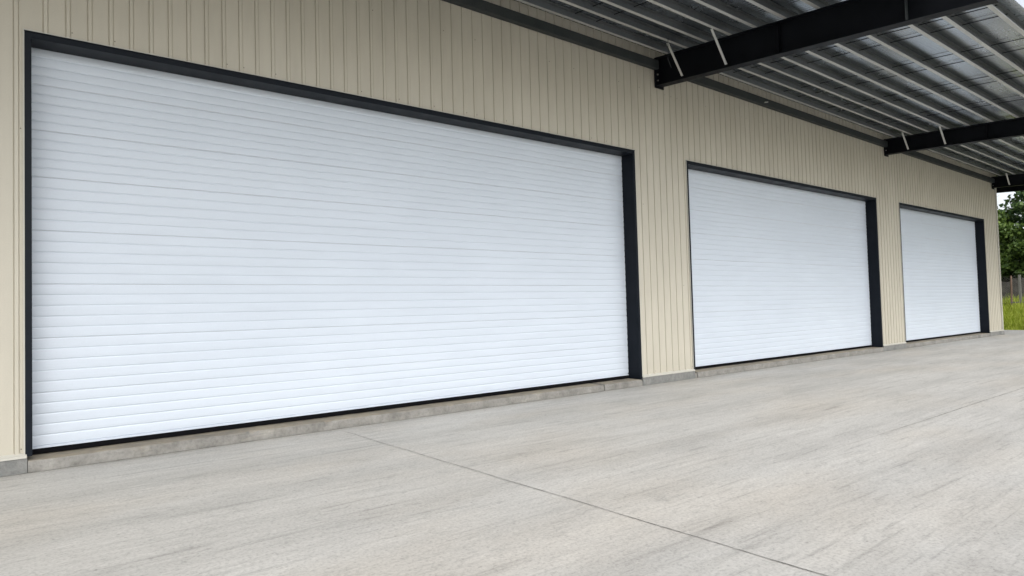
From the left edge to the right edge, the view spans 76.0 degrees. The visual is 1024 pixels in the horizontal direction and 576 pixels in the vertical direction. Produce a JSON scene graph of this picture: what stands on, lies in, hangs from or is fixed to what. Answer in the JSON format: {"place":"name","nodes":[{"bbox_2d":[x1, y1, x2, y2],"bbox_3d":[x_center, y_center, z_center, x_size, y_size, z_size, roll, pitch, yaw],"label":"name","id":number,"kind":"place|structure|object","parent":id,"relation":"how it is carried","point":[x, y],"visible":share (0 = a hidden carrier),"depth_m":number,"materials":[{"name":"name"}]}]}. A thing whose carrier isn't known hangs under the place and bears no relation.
{"place":"outdoors","nodes":[
{"label":"outdoors","id":0,"kind":"place"},
{"bbox_2d":[0,330,1023,575],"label":"concrete yard","id":1,"kind":"structure","parent":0,"point":[774,464],"depth_m":5.43,"materials":[{"name":"grey concrete"}]},
{"bbox_2d":[2,334,1002,476],"bbox_3d":[0.987,1.840,11.174,47.500,0.001,0.023,0,-3,-39],"label":"foundation","id":2,"kind":"object","parent":1,"relation":"on","point":[403,419],"visible":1,"depth_m":8.94,"materials":[{"name":"grey concrete"}]},
{"bbox_2d":[348,432,827,575],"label":"expansion joint","id":3,"kind":"object","parent":1,"relation":"on","point":[628,516],"visible":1,"depth_m":4.56,"materials":[{"name":"grey concrete"}]},
{"bbox_2d":[817,388,1021,454],"bbox_3d":[9.108,1.620,11.283,17.120,0.001,0.027,0,-3,-39],"label":"expansion joint","id":4,"kind":"object","parent":1,"relation":"on","point":[926,419],"visible":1,"depth_m":8.14,"materials":[{"name":"grey concrete"}]},
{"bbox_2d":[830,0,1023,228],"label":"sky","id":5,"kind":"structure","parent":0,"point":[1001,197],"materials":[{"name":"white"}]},
{"bbox_3d":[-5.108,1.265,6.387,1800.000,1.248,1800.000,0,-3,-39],"label":"ground","id":6,"kind":"structure","parent":0,"visible":0},
{"bbox_2d":[0,0,1004,476],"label":"warehouse","id":7,"kind":"structure","parent":6,"relation":"on","point":[224,222],"depth_m":9.52,"materials":[{"name":"beige metal"}]},
{"bbox_2d":[23,28,642,456],"bbox_3d":[-1.371,-0.456,9.685,9.399,4.375,0.388,0,-3,-39],"label":"roller door","id":8,"kind":"structure","parent":7,"relation":"in","point":[207,248],"depth_m":8.54,"materials":[{"name":"white metal"}]},
{"bbox_2d":[442,0,1023,192],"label":"canopy","id":9,"kind":"object","parent":7,"relation":"attached to","point":[945,78],"visible":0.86,"depth_m":12.73,"materials":[{"name":"metal"}]},
{"bbox_2d":[685,160,882,369],"bbox_3d":[7.079,-0.459,16.444,9.076,4.375,0.388,0,-3,-39],"label":"roller door","id":10,"kind":"structure","parent":7,"relation":"in","point":[779,268],"depth_m":16.09,"materials":[{"name":"white metal"}]},
{"bbox_2d":[898,202,989,341],"bbox_3d":[14.965,-0.461,22.752,7.938,4.375,0.388,0,-3,-39],"label":"roller door","id":11,"kind":"structure","parent":7,"relation":"in","point":[943,253],"depth_m":22.94,"materials":[{"name":"white metal"}]},
{"bbox_2d":[997,208,1023,281],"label":"leafy bush","id":12,"kind":"object","parent":6,"relation":"on","point":[1009,232],"visible":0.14,"depth_m":40.36,"materials":[{"name":"green plant"}]},
{"bbox_2d":[997,191,1023,241],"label":"evergreen tree","id":13,"kind":"object","parent":6,"relation":"on","point":[1017,205],"visible":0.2,"depth_m":41.78,"materials":[{"name":"green plant"}]},
{"bbox_2d":[1001,224,1023,280],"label":"leafy bush","id":14,"kind":"object","parent":6,"relation":"on","point":[1017,247],"visible":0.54,"depth_m":39.61,"materials":[{"name":"green plant"}]},
{"bbox_2d":[1001,278,1023,297],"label":"fence","id":15,"kind":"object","parent":6,"relation":"on","point":[1007,285],"depth_m":38.46,"materials":[{"name":"grey wood"}]},
{"bbox_2d":[1001,275,1023,304],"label":"wire fence","id":16,"kind":"object","parent":6,"relation":"on","point":[1019,285],"visible":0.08,"depth_m":34.30,"materials":[{"name":"grey metal"}]},
{"bbox_2d":[1002,293,1023,329],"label":"grass","id":17,"kind":"structure","parent":6,"relation":"on","point":[1013,318],"depth_m":32.11,"materials":[{"name":"green plant"}]},
{"bbox_2d":[1008,215,1022,274],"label":"leafy bush","id":18,"kind":"object","parent":6,"relation":"on","point":[1017,222],"depth_m":44.41,"materials":[{"name":"green plant"}]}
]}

